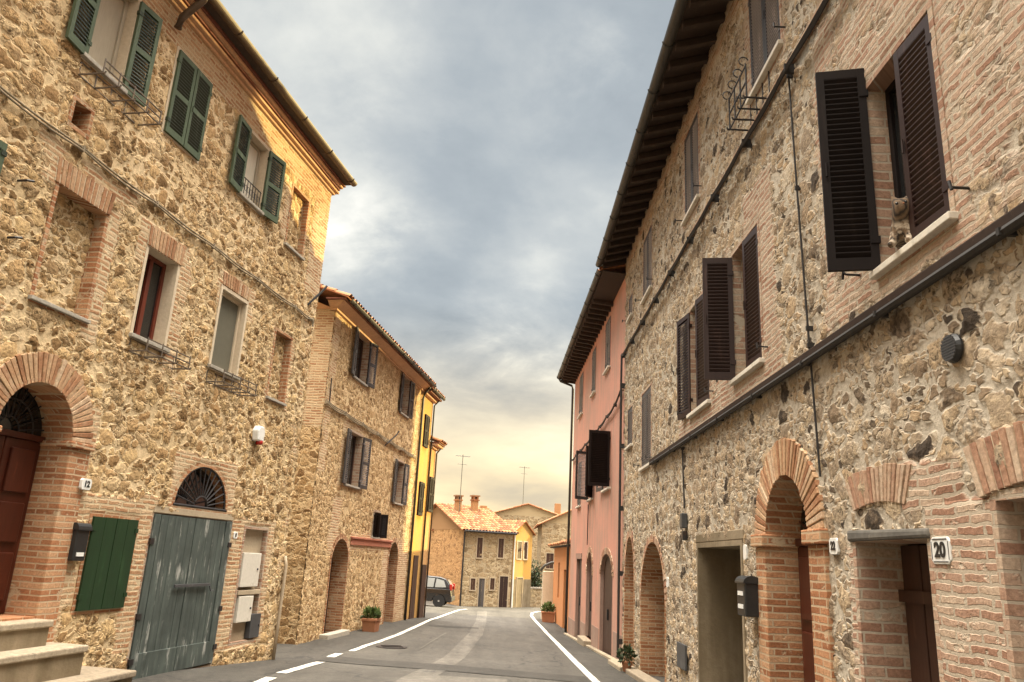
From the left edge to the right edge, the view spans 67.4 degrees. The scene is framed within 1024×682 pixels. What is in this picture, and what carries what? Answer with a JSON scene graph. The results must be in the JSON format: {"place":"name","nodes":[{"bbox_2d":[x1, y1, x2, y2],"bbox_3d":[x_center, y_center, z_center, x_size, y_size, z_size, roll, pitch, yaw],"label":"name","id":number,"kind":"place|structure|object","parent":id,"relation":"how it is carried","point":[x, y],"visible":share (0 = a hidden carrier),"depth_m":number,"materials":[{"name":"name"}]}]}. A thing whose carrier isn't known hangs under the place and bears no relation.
{"place":"outdoors","nodes":[
{"label":"outdoors","id":0,"kind":"place"},
{"bbox_2d":[132,612,443,681],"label":"footway","id":1,"kind":"structure","parent":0,"point":[288,656],"depth_m":12.87,"materials":[{"name":"concrete"}]},
{"bbox_2d":[0,619,135,681],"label":"stone steps","id":2,"kind":"structure","parent":1,"relation":"on","point":[29,652],"depth_m":7.47,"materials":[{"name":"stone"}]},
{"bbox_2d":[360,605,381,631],"bbox_3d":[-3.635,7.132,19.756,0.567,0.671,0.590,5,-16,-8],"label":"planter","id":3,"kind":"object","parent":1,"relation":"on","point":[371,619],"visible":0.98,"depth_m":19.61,"materials":[{"name":"ceramic"}]},
{"bbox_2d":[202,601,664,681],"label":"road","id":4,"kind":"structure","parent":0,"point":[515,638],"depth_m":16.37,"materials":[{"name":"asphalt"}]},
{"bbox_2d":[276,661,322,672],"bbox_3d":[-3.189,4.969,11.717,0.150,0.131,2.300,3,-16,1],"label":"white line","id":5,"kind":"object","parent":4,"relation":"on","point":[299,667],"visible":1,"depth_m":11.55,"materials":[{"name":"paint"}]},
{"bbox_2d":[376,645,406,648],"bbox_3d":[-2.570,6.532,16.424,0.660,0.021,0.660,8,-16,-16],"label":"manhole cover","id":6,"kind":"object","parent":4,"relation":"on","point":[392,646],"visible":1,"depth_m":16.31,"materials":[{"name":"metal"}]},
{"bbox_2d":[349,609,464,650],"bbox_3d":[-2.719,9.640,26.461,0.335,0.587,23.834,2,-16,3],"label":"white line","id":7,"kind":"object","parent":4,"relation":"on","point":[384,639],"visible":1,"depth_m":19.61,"materials":[{"name":"paint"}]},
{"bbox_2d":[424,575,454,606],"bbox_3d":[-4.767,12.731,39.284,3.620,1.480,1.860,2,-16,2],"label":"parked car","id":8,"kind":"object","parent":4,"relation":"on","point":[440,591],"visible":0.49,"depth_m":38.52,"materials":[{"name":"black paint"}]},
{"bbox_2d":[395,611,486,681],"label":"asphalt patch","id":9,"kind":"object","parent":4,"relation":"on","point":[460,650],"visible":1,"depth_m":15.69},
{"bbox_2d":[318,656,589,681],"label":"asphalt patch","id":10,"kind":"object","parent":4,"relation":"on","point":[432,666],"visible":1,"depth_m":12.88,"materials":[{"name":"asphalt"}]},
{"bbox_2d":[430,675,506,681],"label":"asphalt patch","id":11,"kind":"object","parent":4,"relation":"on","point":[439,678],"visible":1,"depth_m":11.29,"materials":[{"name":"asphalt"}]},
{"bbox_2d":[432,519,535,606],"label":"yellow house","id":12,"kind":"structure","parent":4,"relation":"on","point":[520,593],"depth_m":44.30,"materials":[{"name":"paint"}]},
{"bbox_2d":[516,540,521,559],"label":"window","id":13,"kind":"structure","parent":12,"relation":"in","point":[519,543],"depth_m":44.19,"materials":[{"name":"beige paint"}]},
{"bbox_2d":[522,541,527,559],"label":"window","id":14,"kind":"structure","parent":12,"relation":"in","point":[525,543],"depth_m":44.71,"materials":[{"name":"beige paint"}]},
{"bbox_2d":[530,611,599,681],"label":"white line","id":15,"kind":"object","parent":4,"relation":"on","point":[588,674],"visible":0.88,"depth_m":16.76,"materials":[{"name":"paint"}]},
{"bbox_2d":[220,0,675,512],"label":"sky","id":16,"kind":"structure","parent":0,"point":[486,145],"materials":[{"name":"grey"}]},
{"bbox_2d":[536,616,663,681],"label":"footway","id":17,"kind":"structure","parent":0,"point":[599,666],"depth_m":16.60,"materials":[{"name":"concrete"}]},
{"bbox_2d":[540,601,555,622],"bbox_3d":[1.509,11.301,32.144,0.718,0.881,0.684,3,-16,0],"label":"planter","id":18,"kind":"object","parent":17,"relation":"on","point":[548,609],"visible":1,"depth_m":31.91,"materials":[{"name":"ceramic"}]},
{"bbox_2d":[616,643,637,671],"bbox_3d":[2.091,5.747,13.958,0.418,0.484,0.409,13,-19,-31],"label":"potted plant","id":19,"kind":"object","parent":17,"relation":"on","point":[626,663],"visible":0.98,"depth_m":13.89,"materials":[{"name":"green plant"}]},
{"bbox_3d":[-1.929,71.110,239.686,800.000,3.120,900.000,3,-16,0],"label":"ground","id":20,"kind":"structure","parent":0,"visible":0},
{"bbox_2d":[0,0,357,679],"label":"stone house","id":21,"kind":"structure","parent":20,"relation":"on","point":[234,157],"depth_m":9.68,"materials":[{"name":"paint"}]},
{"bbox_2d":[0,352,95,641],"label":"doorway","id":22,"kind":"structure","parent":21,"relation":"in","point":[46,429],"depth_m":8.08,"materials":[{"name":"orange brick"}]},
{"bbox_2d":[67,522,91,560],"bbox_3d":[-4.717,2.186,8.366,0.110,0.398,0.214,0,-16,10],"label":"mailbox","id":23,"kind":"object","parent":21,"relation":"attached to","point":[78,544],"visible":1,"depth_m":8.32,"materials":[{"name":"black paint"}]},
{"bbox_2d":[79,478,91,489],"bbox_3d":[-4.694,1.577,8.455,0.042,0.120,0.150,0,-16,10],"label":"house number plate","id":24,"kind":"object","parent":21,"relation":"attached to","point":[85,484],"visible":1,"depth_m":8.43,"materials":[{"name":"white ceramic"}]},
{"bbox_2d":[70,512,139,614],"bbox_3d":[-4.760,2.568,8.901,0.236,1.090,0.890,0,-16,10],"label":"window","id":25,"kind":"structure","parent":21,"relation":"in","point":[102,581],"depth_m":8.83,"materials":[{"name":"green paint"}]},
{"bbox_2d":[65,0,162,106],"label":"window","id":26,"kind":"structure","parent":21,"relation":"in","point":[113,29],"depth_m":9.18,"materials":[{"name":"beige paint"}]},
{"bbox_2d":[78,58,162,125],"bbox_3d":[-4.502,-2.855,8.885,0.371,0.190,1.041,0,-16,10],"label":"flower rack","id":27,"kind":"object","parent":21,"relation":"attached to","point":[133,99],"visible":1,"depth_m":8.83,"materials":[{"name":"metal"}]},
{"bbox_2d":[0,85,313,326],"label":"wall cable","id":28,"kind":"object","parent":21,"relation":"attached to","point":[96,160],"depth_m":9.28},
{"bbox_2d":[128,225,185,352],"bbox_3d":[-4.620,-0.648,9.811,0.335,1.482,0.780,0,-16,10],"label":"window","id":29,"kind":"structure","parent":21,"relation":"in","point":[157,285],"depth_m":9.97,"materials":[{"name":"beige wood"}]},
{"bbox_2d":[129,337,191,369],"bbox_3d":[-4.409,0.163,9.655,0.311,0.180,0.921,0,-16,10],"label":"flower rack","id":30,"kind":"object","parent":21,"relation":"attached to","point":[161,353],"visible":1,"depth_m":9.61,"materials":[{"name":"metal"}]},
{"bbox_2d":[126,506,233,679],"bbox_3d":[-4.497,3.386,10.405,0.281,2.145,2.040,0,-16,10],"label":"doorway","id":31,"kind":"structure","parent":21,"relation":"in","point":[175,625],"depth_m":10.28,"materials":[{"name":"wood"}]},
{"bbox_2d":[161,46,212,163],"bbox_3d":[-4.479,-3.193,10.443,0.299,1.290,0.870,0,-16,10],"label":"window","id":32,"kind":"structure","parent":21,"relation":"in","point":[189,94],"depth_m":10.34,"materials":[{"name":"green paint"}]},
{"bbox_2d":[206,271,250,380],"bbox_3d":[-4.276,-0.216,11.501,0.235,1.487,0.850,0,-16,10],"label":"window","id":33,"kind":"structure","parent":21,"relation":"in","point":[232,309],"depth_m":11.60,"materials":[{"name":"glass"}]},
{"bbox_2d":[205,369,257,395],"bbox_3d":[-4.112,0.621,11.307,0.331,0.190,0.971,0,-16,10],"label":"flower rack","id":34,"kind":"object","parent":21,"relation":"attached to","point":[231,380],"visible":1,"depth_m":11.26,"materials":[{"name":"metal"}]},
{"bbox_2d":[233,595,253,622],"bbox_3d":[-4.175,4.159,11.924,0.098,0.380,0.450,0,-16,10],"label":"meter cabinet","id":35,"kind":"object","parent":21,"relation":"attached to","point":[243,608],"visible":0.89,"depth_m":11.87,"materials":[{"name":"white paint"}]},
{"bbox_2d":[238,553,261,586],"bbox_3d":[-4.142,3.603,12.103,0.098,0.510,0.570,0,-16,10],"label":"meter cabinet","id":36,"kind":"object","parent":21,"relation":"attached to","point":[249,570],"visible":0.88,"depth_m":12.05,"materials":[{"name":"white paint"}]},
{"bbox_2d":[244,613,260,638],"bbox_3d":[-4.123,4.531,12.234,0.098,0.360,0.320,0,-16,10],"label":"meter cabinet","id":37,"kind":"object","parent":21,"relation":"attached to","point":[252,626],"visible":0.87,"depth_m":12.17,"materials":[{"name":"grey metal"}]},
{"bbox_2d":[228,115,285,223],"bbox_3d":[-4.141,-2.692,12.202,0.363,1.200,1.490,0,-16,10],"label":"window","id":38,"kind":"structure","parent":21,"relation":"in","point":[254,182],"depth_m":12.43,"materials":[{"name":"green paint"}]},
{"bbox_2d":[252,426,264,444],"bbox_3d":[-4.033,1.500,12.229,0.135,0.290,0.226,0,-16,10],"label":"alarm siren","id":39,"kind":"object","parent":21,"relation":"attached to","point":[258,434],"visible":1,"depth_m":12.17,"materials":[{"name":"white plastic"}]},
{"bbox_2d":[277,283,436,644],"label":"stone house","id":40,"kind":"structure","parent":20,"relation":"on","point":[348,554],"depth_m":18.98,"materials":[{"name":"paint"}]},
{"bbox_2d":[322,533,349,633],"bbox_3d":[-4.349,5.789,18.178,0.456,2.439,1.439,1,-16,7],"label":"doorway","id":41,"kind":"structure","parent":40,"relation":"in","point":[339,560],"depth_m":18.68,"materials":[{"name":"red brick"}]},
{"bbox_2d":[342,428,371,489],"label":"window","id":42,"kind":"structure","parent":40,"relation":"in","point":[354,463],"depth_m":19.66,"materials":[{"name":"brown wood"}]},
{"bbox_2d":[351,326,378,388],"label":"window","id":43,"kind":"structure","parent":40,"relation":"in","point":[361,362],"depth_m":20.14,"materials":[{"name":"brown wood"}]},
{"bbox_2d":[324,399,416,459],"bbox_3d":[-3.666,2.617,21.262,0.082,0.276,8.533,1,-16,7],"label":"wall cable","id":44,"kind":"object","parent":40,"relation":"attached to","point":[364,425],"depth_m":20.03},
{"bbox_2d":[371,510,388,538],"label":"window","id":45,"kind":"structure","parent":40,"relation":"in","point":[380,521],"depth_m":21.18,"materials":[{"name":"black paint"}]},
{"bbox_2d":[382,537,398,623],"bbox_3d":[-3.783,7.108,22.727,0.455,2.541,1.256,1,-16,7],"label":"doorway","id":46,"kind":"structure","parent":40,"relation":"in","point":[390,586],"depth_m":23.13,"materials":[{"name":"red brick"}]},
{"bbox_2d":[392,459,409,505],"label":"window","id":47,"kind":"structure","parent":40,"relation":"in","point":[399,483],"depth_m":23.74,"materials":[{"name":"brown wood"}]},
{"bbox_2d":[399,372,414,418],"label":"window","id":48,"kind":"structure","parent":40,"relation":"in","point":[406,403],"depth_m":24.29,"materials":[{"name":"brown wood"}]},
{"bbox_2d":[404,387,445,618],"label":"yellow house","id":49,"kind":"structure","parent":20,"relation":"on","point":[433,395],"depth_m":26.15,"materials":[{"name":"paint"}]},
{"bbox_2d":[408,555,418,618],"bbox_3d":[-3.241,8.191,25.271,0.029,2.200,0.600,1,-16,7],"label":"door","id":50,"kind":"structure","parent":49,"relation":"in","point":[416,557],"depth_m":25.24,"materials":[{"name":"brown wood"}]},
{"bbox_2d":[417,481,424,515],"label":"window","id":51,"kind":"structure","parent":49,"relation":"in","point":[421,484],"depth_m":25.92,"materials":[{"name":"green wood"}]},
{"bbox_2d":[422,414,430,447],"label":"window","id":52,"kind":"structure","parent":49,"relation":"in","point":[425,444],"depth_m":26.52,"materials":[{"name":"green wood"}]},
{"bbox_2d":[416,436,446,617],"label":"ochre house","id":53,"kind":"structure","parent":20,"relation":"on","point":[438,444],"depth_m":27.06,"materials":[{"name":"paint"}]},
{"bbox_2d":[418,565,426,617],"bbox_3d":[-3.087,8.860,26.316,0.029,2.300,0.600,1,-16,7],"label":"door","id":54,"kind":"structure","parent":53,"relation":"in","point":[424,568],"depth_m":26.35,"materials":[{"name":"brown wood"}]},
{"bbox_2d":[427,476,434,511],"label":"window","id":55,"kind":"structure","parent":53,"relation":"in","point":[431,480],"depth_m":27.21,"materials":[{"name":"green wood"}]},
{"bbox_2d":[426,495,518,606],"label":"stone cottage","id":56,"kind":"structure","parent":20,"relation":"on","point":[471,548],"depth_m":43.23,"materials":[{"name":"stone"}]},
{"bbox_2d":[469,577,476,590],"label":"window","id":57,"kind":"structure","parent":56,"relation":"in","point":[472,583],"depth_m":42.20,"materials":[{"name":"brown wood"}]},
{"bbox_2d":[475,536,483,558],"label":"window","id":58,"kind":"structure","parent":56,"relation":"in","point":[479,540],"depth_m":42.85,"materials":[{"name":"brown wood"}]},
{"bbox_2d":[477,577,485,606],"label":"door","id":59,"kind":"structure","parent":56,"relation":"in","point":[481,580],"depth_m":42.31,"materials":[{"name":"brown paint"}]},
{"bbox_2d":[489,577,495,590],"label":"window","id":60,"kind":"structure","parent":56,"relation":"in","point":[492,583],"depth_m":42.68,"materials":[{"name":"brown wood"}]},
{"bbox_2d":[497,537,504,558],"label":"window","id":61,"kind":"structure","parent":56,"relation":"in","point":[501,541],"depth_m":43.37,"materials":[{"name":"brown wood"}]},
{"bbox_2d":[497,575,508,606],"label":"door","id":62,"kind":"structure","parent":56,"relation":"in","point":[503,579],"depth_m":42.86,"materials":[{"name":"brown paint"}]},
{"bbox_2d":[494,503,560,581],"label":"hill house","id":63,"kind":"structure","parent":20,"relation":"on","point":[532,515],"depth_m":60.55,"materials":[{"name":"ceramic"}]},
{"bbox_2d":[530,587,541,607],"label":"garden wall","id":64,"kind":"structure","parent":20,"relation":"on","point":[536,597],"depth_m":44.66,"materials":[{"name":"stone"}]},
{"bbox_2d":[531,559,542,586],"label":"bush","id":65,"kind":"object","parent":64,"relation":"on","point":[536,582],"visible":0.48,"depth_m":45.66,"materials":[{"name":"green plant"}]},
{"bbox_2d":[540,561,553,618],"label":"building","id":66,"kind":"structure","parent":20,"relation":"on","point":[547,585],"depth_m":34.06,"materials":[{"name":"beige paint"}]},
{"bbox_2d":[533,509,571,585],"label":"hill house","id":67,"kind":"structure","parent":20,"relation":"on","point":[552,529],"depth_m":48.57,"materials":[{"name":"ceramic"}]},
{"bbox_2d":[545,552,553,569],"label":"window","id":68,"kind":"structure","parent":67,"relation":"in","point":[549,556],"depth_m":48.09,"materials":[{"name":"brown wood"}]},
{"bbox_2d":[548,538,570,631],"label":"orange house","id":69,"kind":"structure","parent":20,"relation":"on","point":[559,577],"depth_m":30.94,"materials":[{"name":"paint"}]},
{"bbox_2d":[557,561,559,598],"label":"window","id":70,"kind":"structure","parent":69,"relation":"in","point":[558,561],"depth_m":32.04,"materials":[{"name":"orange paint"}]},
{"bbox_2d":[562,568,565,627],"bbox_3d":[2.136,9.923,29.273,0.286,2.400,1.000,3,-16,-2],"label":"doorway","id":71,"kind":"structure","parent":69,"relation":"in","point":[564,583],"depth_m":29.71,"materials":[{"name":"orange paint"}]},
{"bbox_2d":[557,264,625,658],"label":"pink house","id":72,"kind":"structure","parent":20,"relation":"on","point":[590,367],"depth_m":20.72,"materials":[{"name":"paint"}]},
{"bbox_2d":[575,460,581,508],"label":"window","id":73,"kind":"structure","parent":72,"relation":"in","point":[578,500],"depth_m":25.47,"materials":[{"name":"brown paint"}]},
{"bbox_2d":[575,553,581,637],"bbox_3d":[2.149,8.099,24.178,0.190,2.730,1.550,3,-16,-1],"label":"doorway","id":74,"kind":"structure","parent":72,"relation":"in","point":[578,555],"depth_m":24.67,"materials":[{"name":"paint"}]},
{"bbox_2d":[577,370,583,418],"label":"window","id":75,"kind":"structure","parent":72,"relation":"in","point":[582,375],"depth_m":26.48,"materials":[{"name":"brown paint"}]},
{"bbox_2d":[575,445,592,502],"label":"window","id":76,"kind":"structure","parent":72,"relation":"in","point":[588,490],"depth_m":22.84,"materials":[{"name":"brown paint"}]},
{"bbox_2d":[585,546,592,637],"bbox_3d":[2.242,7.066,21.667,0.188,2.456,1.565,3,-16,-1],"label":"doorway","id":77,"kind":"structure","parent":72,"relation":"in","point":[589,559],"depth_m":22.07,"materials":[{"name":"paint"}]},
{"bbox_2d":[589,344,596,397],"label":"window","id":78,"kind":"structure","parent":72,"relation":"in","point":[593,389],"depth_m":23.28,"materials":[{"name":"brown paint"}]},
{"bbox_2d":[571,383,624,460],"bbox_3d":[2.366,2.705,22.790,0.086,0.480,11.164,3,-16,-1],"label":"wall cable","id":79,"kind":"object","parent":72,"relation":"attached to","point":[607,415],"depth_m":19.80,"materials":[{"name":"rubber"}]},
{"bbox_2d":[588,429,611,492],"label":"window","id":80,"kind":"structure","parent":72,"relation":"in","point":[599,458],"depth_m":18.99,"materials":[{"name":"brown paint"}]},
{"bbox_2d":[602,314,610,375],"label":"window","id":81,"kind":"structure","parent":72,"relation":"in","point":[608,324],"depth_m":20.55,"materials":[{"name":"brown paint"}]},
{"bbox_2d":[599,547,613,655],"bbox_3d":[2.318,6.477,18.451,0.188,2.943,2.276,3,-16,-1],"label":"doorway","id":82,"kind":"structure","parent":72,"relation":"in","point":[606,571],"depth_m":18.95,"materials":[{"name":"paint"}]},
{"bbox_2d":[619,389,623,638],"bbox_3d":[2.383,3.854,16.854,0.076,5.720,0.035,3,-16,-1],"label":"wall cable","id":83,"kind":"object","parent":72,"relation":"attached to","point":[620,535],"depth_m":16.71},
{"bbox_2d":[596,0,1023,681],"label":"stone house","id":84,"kind":"structure","parent":20,"relation":"on","point":[920,106],"depth_m":6.00,"materials":[{"name":"stone"}]},
{"bbox_2d":[620,403,633,450],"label":"window","id":85,"kind":"structure","parent":84,"relation":"in","point":[629,413],"depth_m":16.37,"materials":[{"name":"grey paint"}]},
{"bbox_2d":[622,289,633,323],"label":"window","id":86,"kind":"structure","parent":84,"relation":"in","point":[630,305],"depth_m":17.12,"materials":[{"name":"brown paint"}]},
{"bbox_2d":[623,527,635,665],"bbox_3d":[2.772,5.351,15.215,0.934,3.190,1.542,3,-16,0],"label":"doorway","id":87,"kind":"structure","parent":84,"relation":"in","point":[629,578],"depth_m":15.79,"materials":[{"name":"red brick"}]},
{"bbox_2d":[633,382,651,472],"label":"window","id":88,"kind":"structure","parent":84,"relation":"in","point":[646,396],"depth_m":14.34,"materials":[{"name":"grey paint"}]},
{"bbox_2d":[635,220,652,304],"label":"window","id":89,"kind":"structure","parent":84,"relation":"in","point":[647,242],"depth_m":15.11,"materials":[{"name":"grey paint"}]},
{"bbox_2d":[639,534,666,681],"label":"doorway","id":90,"kind":"structure","parent":84,"relation":"in","point":[653,589],"depth_m":13.81,"materials":[{"name":"orange brick"}]},
{"bbox_2d":[677,641,686,670],"bbox_3d":[2.309,4.281,10.445,0.030,0.320,0.520,3,-16,0],"label":"meter cover","id":91,"kind":"object","parent":84,"relation":"attached to","point":[681,655],"visible":1,"depth_m":10.37,"materials":[{"name":"grey metal"}]},
{"bbox_2d":[681,447,684,508],"bbox_3d":[2.448,1.937,10.903,0.068,0.871,0.122,3,-16,0],"label":"wall cable","id":92,"kind":"object","parent":84,"relation":"attached to","point":[682,448],"depth_m":10.90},
{"bbox_2d":[680,513,686,539],"bbox_3d":[2.377,2.573,10.649,0.080,0.360,0.140,3,-16,0],"label":"junction box","id":93,"kind":"object","parent":84,"relation":"attached to","point":[683,520],"visible":1,"depth_m":10.60,"materials":[{"name":"grey metal"}]},
{"bbox_2d":[674,104,701,226],"bbox_3d":[2.763,-2.613,11.559,0.390,1.520,1.237,3,-16,0],"label":"window","id":94,"kind":"structure","parent":84,"relation":"in","point":[692,195],"depth_m":11.53,"materials":[{"name":"brown paint"}]},
{"bbox_2d":[676,290,713,419],"bbox_3d":[2.608,0.205,10.587,0.380,1.640,1.763,3,-16,0],"label":"window","id":95,"kind":"structure","parent":84,"relation":"in","point":[698,390],"depth_m":10.89,"materials":[{"name":"black paint"}]},
{"bbox_2d":[696,529,747,681],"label":"doorway","id":96,"kind":"structure","parent":84,"relation":"in","point":[722,634],"depth_m":9.70,"materials":[{"name":"beige paint"}]},
{"bbox_2d":[616,0,828,657],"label":"wall cable","id":97,"kind":"object","parent":84,"relation":"attached to","point":[789,67],"depth_m":10.22,"materials":[{"name":"rubber"}]},
{"bbox_2d":[702,217,767,385],"bbox_3d":[2.517,-0.390,8.470,0.591,1.620,1.527,3,-16,0],"label":"window","id":98,"kind":"structure","parent":84,"relation":"in","point":[734,346],"depth_m":8.78,"materials":[{"name":"black paint"}]},
{"bbox_2d":[722,57,769,130],"bbox_3d":[2.534,-2.660,8.307,0.347,0.496,0.641,3,-16,0],"label":"flower rack","id":99,"kind":"object","parent":84,"relation":"attached to","point":[740,108],"visible":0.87,"depth_m":8.25,"materials":[{"name":"metal"}]},
{"bbox_2d":[743,545,748,559],"bbox_3d":[2.433,2.192,7.972,0.038,0.150,0.110,3,-16,0],"label":"name plate","id":100,"kind":"object","parent":84,"relation":"attached to","point":[745,552],"visible":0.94,"depth_m":7.94,"materials":[{"name":"plastic"}]},
{"bbox_2d":[735,575,758,616],"bbox_3d":[2.324,2.504,7.550,0.180,0.378,0.294,3,-16,0],"label":"mailbox","id":101,"kind":"object","parent":84,"relation":"attached to","point":[747,597],"visible":0.99,"depth_m":7.44,"materials":[{"name":"black paint"}]},
{"bbox_2d":[736,0,785,104],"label":"window","id":102,"kind":"structure","parent":84,"relation":"in","point":[764,17],"depth_m":8.30,"materials":[{"name":"brown paint"}]},
{"bbox_2d":[750,438,836,681],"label":"doorway","id":103,"kind":"structure","parent":84,"relation":"in","point":[796,641],"depth_m":7.08,"materials":[{"name":"orange brick"}]},
{"bbox_2d":[786,74,820,476],"bbox_3d":[2.555,-0.732,6.703,0.066,3.820,0.221,3,-16,0],"label":"wall cable","id":104,"kind":"object","parent":84,"relation":"attached to","point":[797,189],"depth_m":6.64,"materials":[{"name":"rubber"}]},
{"bbox_2d":[829,538,839,554],"bbox_3d":[2.439,1.548,5.795,0.042,0.120,0.150,3,-16,0],"label":"house number plate","id":105,"kind":"object","parent":84,"relation":"attached to","point":[834,549],"visible":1,"depth_m":5.78,"materials":[{"name":"white ceramic"}]},
{"bbox_2d":[649,212,1023,464],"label":"wall cable","id":106,"kind":"object","parent":84,"relation":"attached to","point":[1009,229],"depth_m":5.04,"materials":[{"name":"rubber"}]},
{"bbox_2d":[815,0,969,280],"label":"window","id":107,"kind":"structure","parent":84,"relation":"in","point":[884,136],"depth_m":5.39,"materials":[{"name":"black paint"}]},
{"bbox_2d":[844,463,944,681],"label":"doorway","id":108,"kind":"structure","parent":84,"relation":"in","point":[899,635],"depth_m":5.28,"materials":[{"name":"brick"}]},
{"bbox_2d":[887,195,912,248],"bbox_3d":[2.659,-0.735,5.115,0.582,0.374,0.238,14,-19,-33],"label":"teddy bear","id":109,"kind":"object","parent":84,"relation":"on","point":[900,236],"visible":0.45,"depth_m":4.96},
{"bbox_2d":[930,537,952,563],"bbox_3d":[2.456,1.194,4.378,0.042,0.150,0.200,3,-16,0],"label":"house number plate","id":110,"kind":"object","parent":84,"relation":"attached to","point":[941,549],"visible":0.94,"depth_m":4.36,"materials":[{"name":"white ceramic"}]},
{"bbox_2d":[940,333,962,362],"bbox_3d":[2.481,0.040,4.341,0.041,0.167,0.170,3,-16,0],"label":"wall vent","id":111,"kind":"object","parent":84,"relation":"attached to","point":[951,348],"depth_m":4.30,"materials":[{"name":"metal"}]},
{"bbox_2d":[963,421,1023,681],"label":"doorway","id":112,"kind":"structure","parent":84,"relation":"in","point":[1007,505],"depth_m":3.85,"materials":[{"name":"orange brick"}]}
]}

